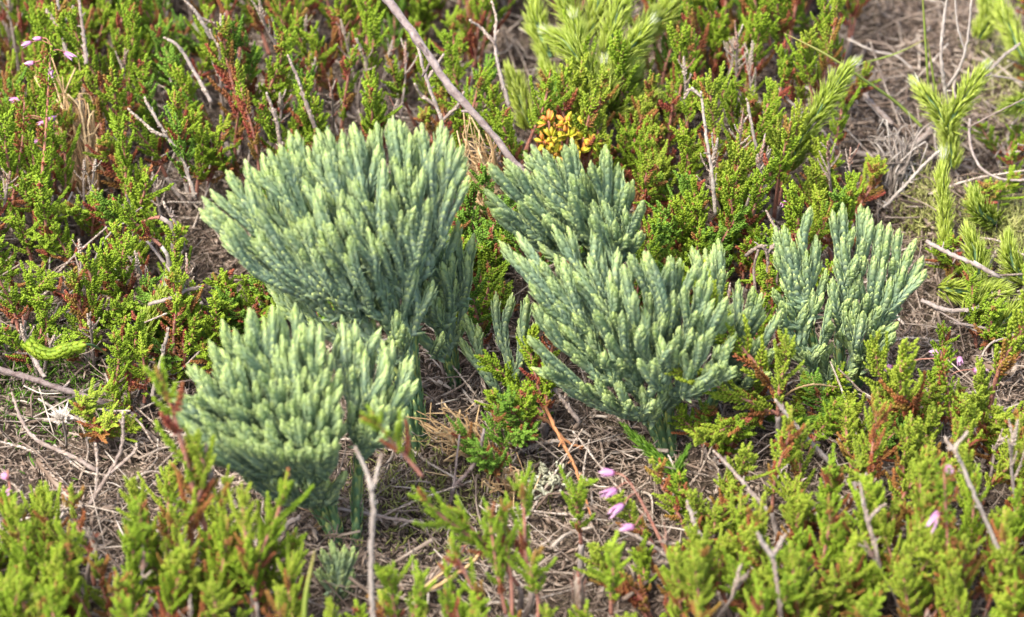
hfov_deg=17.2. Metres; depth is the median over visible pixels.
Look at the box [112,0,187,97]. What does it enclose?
heather plant
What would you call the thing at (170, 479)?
heather plant
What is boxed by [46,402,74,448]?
star seed head
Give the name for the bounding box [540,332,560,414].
heather plant
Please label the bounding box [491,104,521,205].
heather plant
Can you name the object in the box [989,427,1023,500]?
heather plant
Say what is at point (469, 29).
heather plant
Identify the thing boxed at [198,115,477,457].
clubmoss plant
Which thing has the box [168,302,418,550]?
clubmoss plant
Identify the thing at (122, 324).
heather plant
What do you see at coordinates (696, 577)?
heather plant
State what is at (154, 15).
heather plant
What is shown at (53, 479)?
old clubmoss shoot
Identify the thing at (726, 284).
heather plant
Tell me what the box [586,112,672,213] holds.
heather plant
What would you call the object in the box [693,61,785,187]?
heather plant
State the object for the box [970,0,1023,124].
bright clubmoss shoot
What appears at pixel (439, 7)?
heather plant
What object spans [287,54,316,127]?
dead twig
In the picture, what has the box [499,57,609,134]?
bright clubmoss shoot
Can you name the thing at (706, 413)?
heather plant
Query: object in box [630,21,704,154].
heather plant
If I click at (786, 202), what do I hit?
flowering heath sprig
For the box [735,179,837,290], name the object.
heather plant
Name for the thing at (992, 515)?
heather plant
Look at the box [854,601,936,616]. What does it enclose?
heather plant
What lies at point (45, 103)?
flowering heath sprig
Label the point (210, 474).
dead twig
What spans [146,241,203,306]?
dead twig
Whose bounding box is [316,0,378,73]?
heather plant
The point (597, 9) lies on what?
bright clubmoss shoot
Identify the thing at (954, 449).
dead twig
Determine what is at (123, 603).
heather plant
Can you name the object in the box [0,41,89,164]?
heather plant
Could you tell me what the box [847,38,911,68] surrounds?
dead twig
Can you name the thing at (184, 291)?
dead twig
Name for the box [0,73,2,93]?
heather plant
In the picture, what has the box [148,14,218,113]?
heather plant
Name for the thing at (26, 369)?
moss
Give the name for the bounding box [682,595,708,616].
heather plant
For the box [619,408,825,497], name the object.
bright clubmoss shoot
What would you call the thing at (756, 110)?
heather plant
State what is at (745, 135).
heather plant
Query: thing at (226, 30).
heather plant
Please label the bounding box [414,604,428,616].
heather plant
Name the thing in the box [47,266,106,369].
heather plant
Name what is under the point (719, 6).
heather plant
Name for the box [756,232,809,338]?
heather plant
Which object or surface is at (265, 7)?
heather plant
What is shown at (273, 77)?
heather plant
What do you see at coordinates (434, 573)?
old clubmoss shoot
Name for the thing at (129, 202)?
dry stalk
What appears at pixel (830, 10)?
heather plant
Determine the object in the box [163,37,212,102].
dead twig
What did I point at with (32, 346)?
shoot
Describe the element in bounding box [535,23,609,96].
bright clubmoss shoot
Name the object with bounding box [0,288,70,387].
heather plant
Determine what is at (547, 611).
heather plant
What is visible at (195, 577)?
heather plant
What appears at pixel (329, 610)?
heather plant
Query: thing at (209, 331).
heather plant
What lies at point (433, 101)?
dead twig
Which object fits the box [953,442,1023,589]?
heather plant
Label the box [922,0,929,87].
grass blade
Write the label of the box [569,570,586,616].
old clubmoss shoot
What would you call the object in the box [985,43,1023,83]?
dead twig
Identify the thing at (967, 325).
dead twig
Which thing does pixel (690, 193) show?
heather plant
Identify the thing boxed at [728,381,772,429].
heather plant
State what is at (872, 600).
heather plant
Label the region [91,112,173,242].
heather plant
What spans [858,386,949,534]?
heather plant
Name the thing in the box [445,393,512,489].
heather plant
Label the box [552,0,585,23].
heather plant
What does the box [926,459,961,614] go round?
flowering heath sprig
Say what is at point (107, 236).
dry stalk
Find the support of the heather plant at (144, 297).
on the ground
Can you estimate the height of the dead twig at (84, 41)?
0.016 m
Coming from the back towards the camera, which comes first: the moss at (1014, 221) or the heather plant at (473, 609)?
the moss at (1014, 221)
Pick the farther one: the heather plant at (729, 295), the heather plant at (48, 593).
the heather plant at (729, 295)
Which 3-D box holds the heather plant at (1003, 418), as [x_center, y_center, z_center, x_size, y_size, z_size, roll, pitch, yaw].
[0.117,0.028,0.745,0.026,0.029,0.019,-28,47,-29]
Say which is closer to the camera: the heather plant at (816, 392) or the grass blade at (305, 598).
the grass blade at (305, 598)
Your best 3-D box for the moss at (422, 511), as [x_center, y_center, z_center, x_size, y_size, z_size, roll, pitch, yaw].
[-0.019,0.044,0.745,0.077,0.016,0.060,21,44,23]
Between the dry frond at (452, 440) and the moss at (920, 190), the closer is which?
the dry frond at (452, 440)
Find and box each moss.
[0,249,205,479]
[232,394,611,603]
[858,139,978,284]
[925,157,1023,300]
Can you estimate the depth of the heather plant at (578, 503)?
0.72 m
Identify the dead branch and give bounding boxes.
[0,366,137,416]
[851,76,893,125]
[854,122,935,157]
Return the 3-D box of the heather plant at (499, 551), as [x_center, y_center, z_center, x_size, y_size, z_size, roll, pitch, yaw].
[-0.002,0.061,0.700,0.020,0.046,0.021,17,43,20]
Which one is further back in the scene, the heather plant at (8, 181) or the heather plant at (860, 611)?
the heather plant at (8, 181)
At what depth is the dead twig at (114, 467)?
0.74 m
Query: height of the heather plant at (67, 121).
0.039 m
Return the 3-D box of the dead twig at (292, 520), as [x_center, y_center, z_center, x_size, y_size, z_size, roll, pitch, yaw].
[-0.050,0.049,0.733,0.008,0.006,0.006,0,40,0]
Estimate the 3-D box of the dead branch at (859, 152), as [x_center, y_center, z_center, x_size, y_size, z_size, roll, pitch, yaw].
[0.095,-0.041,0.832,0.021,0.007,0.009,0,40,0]
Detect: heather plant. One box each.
[0,0,35,53]
[0,0,53,94]
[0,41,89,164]
[0,49,24,122]
[0,66,77,202]
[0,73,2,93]
[0,95,66,224]
[0,130,54,242]
[0,168,18,251]
[0,174,75,270]
[0,234,25,299]
[0,260,66,350]
[0,265,44,341]
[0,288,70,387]
[0,480,69,606]
[0,520,89,616]
[0,530,34,595]
[0,562,46,616]
[0,570,78,616]
[17,0,74,95]
[23,0,145,124]
[24,480,111,599]
[25,239,87,324]
[36,583,81,616]
[45,0,119,69]
[45,520,165,616]
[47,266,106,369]
[48,218,135,288]
[51,123,101,243]
[57,3,152,145]
[60,0,94,23]
[67,377,142,459]
[73,158,103,256]
[75,238,123,356]
[79,232,146,330]
[82,71,139,206]
[89,310,153,421]
[90,198,157,279]
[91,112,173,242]
[99,313,159,383]
[100,0,171,39]
[107,197,176,303]
[108,153,167,254]
[110,590,140,616]
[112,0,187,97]
[113,85,232,211]
[116,459,185,601]
[121,464,246,616]
[121,540,192,616]
[122,355,219,594]
[128,219,194,347]
[128,272,206,368]
[129,220,189,289]
[135,62,203,171]
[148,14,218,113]
[148,266,216,374]
[151,0,176,16]
[155,13,251,162]
[156,268,260,341]
[156,501,253,616]
[166,282,243,384]
[167,0,264,87]
[186,0,217,39]
[190,58,312,189]
[203,268,286,333]
[219,538,312,616]
[226,497,312,616]
[227,466,314,616]
[228,22,299,140]
[230,0,314,74]
[241,0,275,41]
[251,0,360,102]
[251,54,349,155]
[282,0,326,48]
[304,44,359,142]
[305,0,396,124]
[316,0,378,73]
[316,2,372,41]
[316,301,334,323]
[323,597,341,616]
[344,589,404,616]
[359,38,417,173]
[360,404,534,616]
[373,0,440,59]
[374,555,466,616]
[379,0,413,32]
[379,0,425,107]
[380,27,473,139]
[413,53,527,187]
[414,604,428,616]
[431,0,515,88]
[431,30,512,156]
[433,0,482,36]
[438,582,489,616]
[443,497,556,616]
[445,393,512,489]
[449,163,519,262]
[449,224,519,342]
[454,69,575,199]
[454,194,515,234]
[459,176,510,354]
[461,194,513,309]
[474,321,557,439]
[474,377,553,457]
[488,0,512,22]
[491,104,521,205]
[493,207,552,301]
[497,600,592,616]
[535,52,618,158]
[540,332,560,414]
[550,67,606,179]
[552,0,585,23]
[558,465,598,582]
[562,9,611,111]
[567,245,586,269]
[568,599,629,616]
[570,89,680,199]
[573,523,714,616]
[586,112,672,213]
[586,530,630,616]
[604,490,735,569]
[607,29,664,158]
[615,612,636,616]
[624,0,705,123]
[625,131,677,247]
[627,0,702,86]
[627,213,675,308]
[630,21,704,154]
[633,120,713,204]
[634,56,728,186]
[635,226,694,312]
[639,114,703,217]
[643,170,709,255]
[644,441,775,548]
[657,249,732,303]
[662,0,775,119]
[662,546,748,616]
[664,259,804,454]
[667,400,756,470]
[668,200,750,296]
[670,283,732,375]
[679,132,778,279]
[681,520,782,616]
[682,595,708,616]
[693,0,781,67]
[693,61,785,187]
[693,220,778,300]
[709,122,760,221]
[712,146,774,262]
[712,489,772,603]
[713,77,844,226]
[716,0,752,22]
[719,40,795,172]
[723,12,779,126]
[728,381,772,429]
[734,0,807,54]
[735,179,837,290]
[735,492,829,612]
[738,540,821,616]
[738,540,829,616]
[739,0,804,74]
[751,265,794,368]
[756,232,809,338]
[763,402,816,547]
[766,361,858,425]
[769,394,855,464]
[770,0,811,25]
[774,0,846,141]
[778,443,891,564]
[782,0,868,62]
[793,159,864,276]
[798,367,910,455]
[800,132,888,230]
[810,0,881,112]
[810,492,895,616]
[814,527,892,616]
[817,0,844,21]
[817,357,909,442]
[824,85,861,178]
[835,399,901,492]
[837,476,941,607]
[850,499,971,616]
[854,446,949,568]
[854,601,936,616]
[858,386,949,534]
[859,330,926,469]
[859,381,943,469]
[873,357,967,438]
[885,410,978,520]
[921,463,1023,616]
[925,228,992,287]
[930,320,959,380]
[937,562,1021,616]
[949,390,1023,506]
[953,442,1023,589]
[959,119,1023,175]
[962,266,1008,357]
[963,164,1023,222]
[964,384,1023,469]
[973,264,1023,416]
[976,419,1023,555]
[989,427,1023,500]
[990,506,1023,616]
[992,406,1023,440]
[1000,144,1023,201]
[1013,33,1023,80]
[1015,0,1023,14]
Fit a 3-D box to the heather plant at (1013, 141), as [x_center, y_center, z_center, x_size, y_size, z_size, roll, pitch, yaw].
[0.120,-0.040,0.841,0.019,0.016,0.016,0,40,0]
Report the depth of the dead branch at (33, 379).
0.77 m
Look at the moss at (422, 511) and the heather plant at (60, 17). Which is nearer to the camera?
the moss at (422, 511)
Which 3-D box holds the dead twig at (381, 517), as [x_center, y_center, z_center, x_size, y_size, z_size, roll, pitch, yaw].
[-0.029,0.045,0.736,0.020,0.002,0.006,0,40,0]
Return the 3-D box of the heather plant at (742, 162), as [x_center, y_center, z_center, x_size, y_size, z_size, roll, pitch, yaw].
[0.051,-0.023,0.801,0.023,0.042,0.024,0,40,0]
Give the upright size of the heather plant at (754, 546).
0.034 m
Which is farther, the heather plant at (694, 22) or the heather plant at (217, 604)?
the heather plant at (694, 22)
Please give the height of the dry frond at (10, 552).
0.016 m
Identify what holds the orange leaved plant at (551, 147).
on the ground
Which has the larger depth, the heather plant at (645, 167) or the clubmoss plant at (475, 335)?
the heather plant at (645, 167)
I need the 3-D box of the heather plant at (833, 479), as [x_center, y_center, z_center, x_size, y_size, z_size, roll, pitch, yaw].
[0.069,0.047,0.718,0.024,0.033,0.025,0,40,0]
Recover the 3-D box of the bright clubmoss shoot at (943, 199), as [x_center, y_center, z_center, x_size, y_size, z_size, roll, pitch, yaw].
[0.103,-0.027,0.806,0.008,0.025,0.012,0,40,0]
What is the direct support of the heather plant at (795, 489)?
on the ground
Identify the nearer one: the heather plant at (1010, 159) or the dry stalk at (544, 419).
the dry stalk at (544, 419)
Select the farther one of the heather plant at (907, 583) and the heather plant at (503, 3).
the heather plant at (503, 3)
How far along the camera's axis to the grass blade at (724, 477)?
0.73 m
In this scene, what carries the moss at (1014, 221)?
on the ground
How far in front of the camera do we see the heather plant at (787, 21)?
0.85 m
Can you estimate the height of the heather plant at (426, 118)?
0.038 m
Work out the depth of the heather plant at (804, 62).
0.83 m
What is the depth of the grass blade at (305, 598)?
0.68 m
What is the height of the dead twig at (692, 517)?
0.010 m
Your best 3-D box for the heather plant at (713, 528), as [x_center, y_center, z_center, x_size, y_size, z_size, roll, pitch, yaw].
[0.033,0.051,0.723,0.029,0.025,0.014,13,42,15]
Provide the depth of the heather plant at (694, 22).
0.85 m
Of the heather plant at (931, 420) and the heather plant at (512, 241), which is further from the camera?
the heather plant at (512, 241)
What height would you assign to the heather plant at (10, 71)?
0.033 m
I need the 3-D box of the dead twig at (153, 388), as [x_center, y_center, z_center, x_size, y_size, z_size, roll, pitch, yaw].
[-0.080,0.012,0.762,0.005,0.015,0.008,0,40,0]
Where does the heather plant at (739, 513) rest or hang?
on the ground
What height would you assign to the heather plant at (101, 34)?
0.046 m
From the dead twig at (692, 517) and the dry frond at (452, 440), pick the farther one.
the dry frond at (452, 440)
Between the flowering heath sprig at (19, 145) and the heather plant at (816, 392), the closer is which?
the heather plant at (816, 392)
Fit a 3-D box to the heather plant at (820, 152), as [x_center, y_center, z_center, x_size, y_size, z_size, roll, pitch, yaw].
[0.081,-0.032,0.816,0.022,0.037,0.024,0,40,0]
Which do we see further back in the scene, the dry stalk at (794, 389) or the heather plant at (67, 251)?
the heather plant at (67, 251)
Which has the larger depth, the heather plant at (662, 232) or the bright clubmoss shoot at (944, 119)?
the bright clubmoss shoot at (944, 119)
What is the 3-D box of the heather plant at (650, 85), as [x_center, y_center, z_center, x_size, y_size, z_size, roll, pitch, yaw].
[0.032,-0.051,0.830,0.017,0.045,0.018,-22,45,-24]
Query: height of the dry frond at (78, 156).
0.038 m
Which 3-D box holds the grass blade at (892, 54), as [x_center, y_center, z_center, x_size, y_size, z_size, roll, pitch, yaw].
[0.095,-0.064,0.841,0.017,0.006,0.003,0,40,0]
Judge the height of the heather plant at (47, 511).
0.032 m
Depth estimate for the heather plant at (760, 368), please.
0.74 m
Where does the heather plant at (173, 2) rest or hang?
on the ground
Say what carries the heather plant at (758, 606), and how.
on the ground
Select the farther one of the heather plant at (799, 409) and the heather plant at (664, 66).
the heather plant at (664, 66)
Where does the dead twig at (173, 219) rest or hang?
on the ground
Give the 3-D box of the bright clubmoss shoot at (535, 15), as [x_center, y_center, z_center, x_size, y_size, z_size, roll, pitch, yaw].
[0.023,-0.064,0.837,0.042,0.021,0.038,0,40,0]
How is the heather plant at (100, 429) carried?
on the ground
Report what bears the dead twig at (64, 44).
on the ground
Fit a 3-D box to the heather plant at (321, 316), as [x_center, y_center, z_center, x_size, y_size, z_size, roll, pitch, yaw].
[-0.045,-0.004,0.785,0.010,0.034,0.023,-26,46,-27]
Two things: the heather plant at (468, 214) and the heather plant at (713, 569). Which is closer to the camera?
the heather plant at (713, 569)
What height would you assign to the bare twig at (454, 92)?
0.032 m
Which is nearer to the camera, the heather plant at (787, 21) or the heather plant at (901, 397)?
the heather plant at (901, 397)
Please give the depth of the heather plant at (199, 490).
0.69 m
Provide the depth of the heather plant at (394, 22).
0.86 m
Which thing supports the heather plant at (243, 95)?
on the ground
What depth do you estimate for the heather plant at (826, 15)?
0.83 m
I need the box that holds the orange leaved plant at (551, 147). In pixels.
[534,109,602,170]
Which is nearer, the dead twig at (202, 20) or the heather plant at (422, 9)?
the dead twig at (202, 20)
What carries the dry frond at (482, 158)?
on the ground
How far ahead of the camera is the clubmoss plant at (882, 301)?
0.76 m
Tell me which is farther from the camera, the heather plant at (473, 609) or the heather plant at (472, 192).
the heather plant at (472, 192)
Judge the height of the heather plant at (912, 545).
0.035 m
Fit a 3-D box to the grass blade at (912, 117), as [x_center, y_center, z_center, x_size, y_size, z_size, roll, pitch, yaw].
[0.083,-0.055,0.822,0.036,0.031,0.007,0,40,0]
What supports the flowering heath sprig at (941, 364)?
on the ground
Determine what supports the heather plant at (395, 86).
on the ground
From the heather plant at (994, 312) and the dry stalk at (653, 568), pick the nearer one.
the dry stalk at (653, 568)
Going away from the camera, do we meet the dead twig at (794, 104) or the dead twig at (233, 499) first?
the dead twig at (233, 499)
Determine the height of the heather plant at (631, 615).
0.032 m
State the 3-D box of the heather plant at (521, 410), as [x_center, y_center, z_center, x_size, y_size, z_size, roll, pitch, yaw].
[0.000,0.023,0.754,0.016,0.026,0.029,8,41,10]
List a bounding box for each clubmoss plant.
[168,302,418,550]
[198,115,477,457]
[314,539,358,602]
[459,291,540,401]
[483,137,781,460]
[771,202,927,404]
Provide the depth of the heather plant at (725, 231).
0.79 m
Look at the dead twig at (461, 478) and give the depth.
0.74 m
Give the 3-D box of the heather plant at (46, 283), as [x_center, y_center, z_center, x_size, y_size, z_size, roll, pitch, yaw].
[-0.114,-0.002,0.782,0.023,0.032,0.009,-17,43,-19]
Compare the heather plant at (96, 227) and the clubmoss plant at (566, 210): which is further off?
the heather plant at (96, 227)
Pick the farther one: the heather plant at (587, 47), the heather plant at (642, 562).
the heather plant at (587, 47)
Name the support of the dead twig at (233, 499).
on the ground
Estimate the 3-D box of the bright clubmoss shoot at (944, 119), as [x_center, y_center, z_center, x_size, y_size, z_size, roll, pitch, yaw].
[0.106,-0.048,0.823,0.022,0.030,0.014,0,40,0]
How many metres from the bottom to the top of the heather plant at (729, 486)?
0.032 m
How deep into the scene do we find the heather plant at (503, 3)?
0.89 m
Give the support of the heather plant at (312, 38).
on the ground
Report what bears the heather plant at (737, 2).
on the ground
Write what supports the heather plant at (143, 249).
on the ground
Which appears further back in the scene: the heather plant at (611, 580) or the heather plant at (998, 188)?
the heather plant at (998, 188)
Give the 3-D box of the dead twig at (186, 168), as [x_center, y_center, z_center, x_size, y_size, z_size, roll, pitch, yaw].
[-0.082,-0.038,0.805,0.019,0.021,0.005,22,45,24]
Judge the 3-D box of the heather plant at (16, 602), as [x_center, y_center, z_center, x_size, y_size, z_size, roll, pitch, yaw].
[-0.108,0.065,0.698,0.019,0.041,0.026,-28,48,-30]
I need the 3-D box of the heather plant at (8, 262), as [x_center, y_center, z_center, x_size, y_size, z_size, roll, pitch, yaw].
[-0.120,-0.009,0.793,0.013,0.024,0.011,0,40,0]
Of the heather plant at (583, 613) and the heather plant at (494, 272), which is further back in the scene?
the heather plant at (494, 272)
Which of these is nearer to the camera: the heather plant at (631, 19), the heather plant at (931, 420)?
the heather plant at (931, 420)
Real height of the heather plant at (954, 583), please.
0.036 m
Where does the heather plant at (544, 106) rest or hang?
on the ground
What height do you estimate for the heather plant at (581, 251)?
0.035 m
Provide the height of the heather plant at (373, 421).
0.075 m
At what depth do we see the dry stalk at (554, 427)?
0.75 m
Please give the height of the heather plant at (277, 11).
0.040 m
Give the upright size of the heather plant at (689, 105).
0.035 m
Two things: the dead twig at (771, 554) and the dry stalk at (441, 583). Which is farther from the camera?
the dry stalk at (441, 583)
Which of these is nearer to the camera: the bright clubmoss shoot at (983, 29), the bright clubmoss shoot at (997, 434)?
the bright clubmoss shoot at (997, 434)
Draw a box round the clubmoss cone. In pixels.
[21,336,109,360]
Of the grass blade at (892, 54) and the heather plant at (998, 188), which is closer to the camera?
the heather plant at (998, 188)
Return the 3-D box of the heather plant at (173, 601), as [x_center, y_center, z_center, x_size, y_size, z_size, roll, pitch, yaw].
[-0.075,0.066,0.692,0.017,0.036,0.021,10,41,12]
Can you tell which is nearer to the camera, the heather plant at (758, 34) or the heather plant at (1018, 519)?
the heather plant at (1018, 519)
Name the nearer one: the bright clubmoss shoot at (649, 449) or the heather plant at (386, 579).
the heather plant at (386, 579)
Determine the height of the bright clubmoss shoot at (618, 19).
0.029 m
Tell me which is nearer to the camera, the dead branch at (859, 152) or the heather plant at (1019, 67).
the dead branch at (859, 152)
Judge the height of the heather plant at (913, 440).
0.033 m
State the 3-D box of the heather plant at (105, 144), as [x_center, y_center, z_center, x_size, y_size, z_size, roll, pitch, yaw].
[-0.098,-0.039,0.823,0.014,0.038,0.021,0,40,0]
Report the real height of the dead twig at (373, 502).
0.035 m
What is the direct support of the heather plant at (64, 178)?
on the ground
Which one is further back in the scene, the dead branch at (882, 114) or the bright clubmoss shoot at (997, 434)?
the dead branch at (882, 114)
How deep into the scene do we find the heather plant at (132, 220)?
0.78 m
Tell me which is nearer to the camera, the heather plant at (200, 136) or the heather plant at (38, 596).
the heather plant at (38, 596)
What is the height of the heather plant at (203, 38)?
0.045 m
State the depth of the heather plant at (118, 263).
0.78 m
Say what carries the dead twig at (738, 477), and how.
on the ground
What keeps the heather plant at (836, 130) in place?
on the ground
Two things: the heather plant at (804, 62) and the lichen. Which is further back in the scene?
the heather plant at (804, 62)
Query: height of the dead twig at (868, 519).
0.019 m
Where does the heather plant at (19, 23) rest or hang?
on the ground
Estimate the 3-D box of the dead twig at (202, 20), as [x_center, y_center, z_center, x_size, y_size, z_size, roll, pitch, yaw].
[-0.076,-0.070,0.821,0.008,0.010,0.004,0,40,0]
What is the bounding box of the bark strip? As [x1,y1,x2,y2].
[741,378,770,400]
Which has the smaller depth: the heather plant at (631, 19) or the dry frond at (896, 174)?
the dry frond at (896, 174)
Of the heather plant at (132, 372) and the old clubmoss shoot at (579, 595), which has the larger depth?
the heather plant at (132, 372)
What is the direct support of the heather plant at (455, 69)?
on the ground
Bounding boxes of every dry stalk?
[94,223,124,261]
[125,195,142,213]
[412,554,479,599]
[536,416,583,449]
[543,405,591,516]
[650,550,655,573]
[784,383,838,398]
[882,150,939,208]
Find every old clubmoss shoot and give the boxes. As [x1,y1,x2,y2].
[34,457,69,500]
[416,544,466,588]
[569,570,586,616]
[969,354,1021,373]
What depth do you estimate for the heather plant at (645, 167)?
0.81 m
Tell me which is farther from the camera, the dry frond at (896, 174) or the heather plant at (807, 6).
the heather plant at (807, 6)
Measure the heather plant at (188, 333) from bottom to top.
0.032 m
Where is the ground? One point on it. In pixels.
(442, 464)
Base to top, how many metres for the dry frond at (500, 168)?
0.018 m
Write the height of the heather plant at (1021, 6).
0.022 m
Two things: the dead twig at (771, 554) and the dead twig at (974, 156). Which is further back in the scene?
the dead twig at (974, 156)
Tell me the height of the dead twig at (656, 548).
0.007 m
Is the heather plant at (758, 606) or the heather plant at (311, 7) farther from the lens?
the heather plant at (311, 7)
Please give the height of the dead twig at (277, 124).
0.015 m
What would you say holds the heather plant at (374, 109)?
on the ground
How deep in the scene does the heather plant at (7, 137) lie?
0.80 m
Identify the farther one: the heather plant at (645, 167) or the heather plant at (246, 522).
the heather plant at (645, 167)
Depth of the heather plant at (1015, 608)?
0.69 m
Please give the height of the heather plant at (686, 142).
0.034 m
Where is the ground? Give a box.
[0,0,1023,616]
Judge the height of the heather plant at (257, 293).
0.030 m
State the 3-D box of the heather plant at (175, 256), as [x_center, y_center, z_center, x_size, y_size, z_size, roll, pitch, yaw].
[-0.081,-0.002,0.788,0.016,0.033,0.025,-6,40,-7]
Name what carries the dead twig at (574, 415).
on the ground
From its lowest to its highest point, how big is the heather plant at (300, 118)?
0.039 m
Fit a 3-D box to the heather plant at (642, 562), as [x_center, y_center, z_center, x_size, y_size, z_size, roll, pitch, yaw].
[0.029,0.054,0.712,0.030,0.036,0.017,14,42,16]
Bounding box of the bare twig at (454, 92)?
[382,0,525,173]
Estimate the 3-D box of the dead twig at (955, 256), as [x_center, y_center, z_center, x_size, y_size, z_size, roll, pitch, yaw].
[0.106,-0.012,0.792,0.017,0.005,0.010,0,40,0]
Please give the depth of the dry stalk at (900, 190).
0.81 m
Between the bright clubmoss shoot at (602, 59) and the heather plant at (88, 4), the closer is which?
the bright clubmoss shoot at (602, 59)
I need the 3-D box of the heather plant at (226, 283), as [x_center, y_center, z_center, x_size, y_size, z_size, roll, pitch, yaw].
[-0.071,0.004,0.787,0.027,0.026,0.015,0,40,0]
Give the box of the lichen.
[524,461,571,499]
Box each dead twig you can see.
[11,391,95,471]
[23,339,46,377]
[45,0,73,57]
[77,0,87,64]
[88,411,137,504]
[127,96,196,198]
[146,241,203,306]
[148,285,201,305]
[150,327,169,396]
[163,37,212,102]
[163,201,186,250]
[183,0,214,38]
[204,443,218,512]
[218,478,241,511]
[266,92,283,146]
[277,514,300,541]
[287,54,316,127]
[338,507,425,522]
[354,446,381,616]
[414,46,464,139]
[449,428,484,502]
[469,0,510,105]
[521,438,580,452]
[549,381,580,422]
[609,525,668,564]
[683,87,717,214]
[686,500,702,538]
[712,450,767,511]
[744,210,778,294]
[746,98,766,199]
[756,532,786,616]
[774,398,828,464]
[778,88,838,149]
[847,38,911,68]
[858,482,885,572]
[920,298,990,333]
[925,239,999,277]
[939,0,972,106]
[944,431,1001,550]
[953,321,1012,334]
[967,98,1023,181]
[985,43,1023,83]
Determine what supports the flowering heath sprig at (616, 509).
on the ground
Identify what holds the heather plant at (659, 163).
on the ground
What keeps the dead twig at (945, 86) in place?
on the ground
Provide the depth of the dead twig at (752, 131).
0.79 m
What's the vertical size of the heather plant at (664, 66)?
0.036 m
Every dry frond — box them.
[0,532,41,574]
[34,50,111,194]
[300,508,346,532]
[402,399,497,476]
[456,113,502,223]
[471,142,510,194]
[482,452,540,506]
[862,97,932,199]
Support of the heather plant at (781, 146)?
on the ground
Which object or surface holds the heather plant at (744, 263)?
on the ground
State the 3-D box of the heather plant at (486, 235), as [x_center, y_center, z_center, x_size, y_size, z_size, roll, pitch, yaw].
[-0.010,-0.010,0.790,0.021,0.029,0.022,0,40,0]
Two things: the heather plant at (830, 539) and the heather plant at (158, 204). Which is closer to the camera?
the heather plant at (830, 539)
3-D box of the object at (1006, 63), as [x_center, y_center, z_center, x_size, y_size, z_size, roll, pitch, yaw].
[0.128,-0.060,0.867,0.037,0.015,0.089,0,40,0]
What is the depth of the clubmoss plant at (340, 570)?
0.72 m
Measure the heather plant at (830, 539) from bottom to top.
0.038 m
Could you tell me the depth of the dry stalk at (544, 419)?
0.75 m
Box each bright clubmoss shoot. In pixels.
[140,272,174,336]
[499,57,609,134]
[521,0,683,118]
[533,0,661,125]
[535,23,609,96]
[546,0,649,95]
[564,6,596,69]
[594,52,623,105]
[606,8,661,89]
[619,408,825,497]
[790,54,866,171]
[907,57,994,170]
[931,145,956,249]
[936,219,1023,307]
[959,181,1022,336]
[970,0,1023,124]
[988,418,1019,447]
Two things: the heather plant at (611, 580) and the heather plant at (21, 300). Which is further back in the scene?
the heather plant at (21, 300)
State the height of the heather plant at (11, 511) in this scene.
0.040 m
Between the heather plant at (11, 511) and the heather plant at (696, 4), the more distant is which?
the heather plant at (696, 4)
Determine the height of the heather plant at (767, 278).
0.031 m
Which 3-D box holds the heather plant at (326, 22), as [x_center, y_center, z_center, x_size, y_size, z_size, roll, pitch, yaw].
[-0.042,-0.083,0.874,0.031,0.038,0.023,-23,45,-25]
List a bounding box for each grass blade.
[302,550,314,616]
[721,457,734,496]
[784,33,921,127]
[862,40,923,63]
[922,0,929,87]
[927,38,935,93]
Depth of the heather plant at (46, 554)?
0.69 m
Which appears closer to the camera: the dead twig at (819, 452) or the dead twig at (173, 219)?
the dead twig at (819, 452)
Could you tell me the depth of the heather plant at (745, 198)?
0.80 m
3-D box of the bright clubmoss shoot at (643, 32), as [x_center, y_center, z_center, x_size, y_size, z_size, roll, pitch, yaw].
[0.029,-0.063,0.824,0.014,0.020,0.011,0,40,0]
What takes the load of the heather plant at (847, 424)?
on the ground
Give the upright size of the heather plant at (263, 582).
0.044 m
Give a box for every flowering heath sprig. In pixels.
[0,95,55,215]
[1,470,11,495]
[21,36,76,207]
[599,467,665,553]
[780,193,803,240]
[883,345,987,442]
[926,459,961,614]
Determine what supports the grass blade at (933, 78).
on the ground
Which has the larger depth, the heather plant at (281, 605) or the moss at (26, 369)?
the moss at (26, 369)
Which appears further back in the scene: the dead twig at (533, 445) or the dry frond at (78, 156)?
the dry frond at (78, 156)
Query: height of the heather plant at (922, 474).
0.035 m
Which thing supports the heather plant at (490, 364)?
on the ground
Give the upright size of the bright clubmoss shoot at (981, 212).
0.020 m
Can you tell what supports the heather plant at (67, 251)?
on the ground
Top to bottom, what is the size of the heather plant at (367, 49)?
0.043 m
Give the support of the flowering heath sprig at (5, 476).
on the ground
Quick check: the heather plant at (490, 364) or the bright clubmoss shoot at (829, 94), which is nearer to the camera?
the heather plant at (490, 364)
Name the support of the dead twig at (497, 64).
on the ground
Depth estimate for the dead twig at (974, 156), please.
0.82 m
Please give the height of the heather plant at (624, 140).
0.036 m
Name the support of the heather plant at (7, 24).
on the ground
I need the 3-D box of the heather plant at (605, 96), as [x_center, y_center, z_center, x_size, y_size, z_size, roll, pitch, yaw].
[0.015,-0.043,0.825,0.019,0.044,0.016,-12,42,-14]
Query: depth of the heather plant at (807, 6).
0.89 m

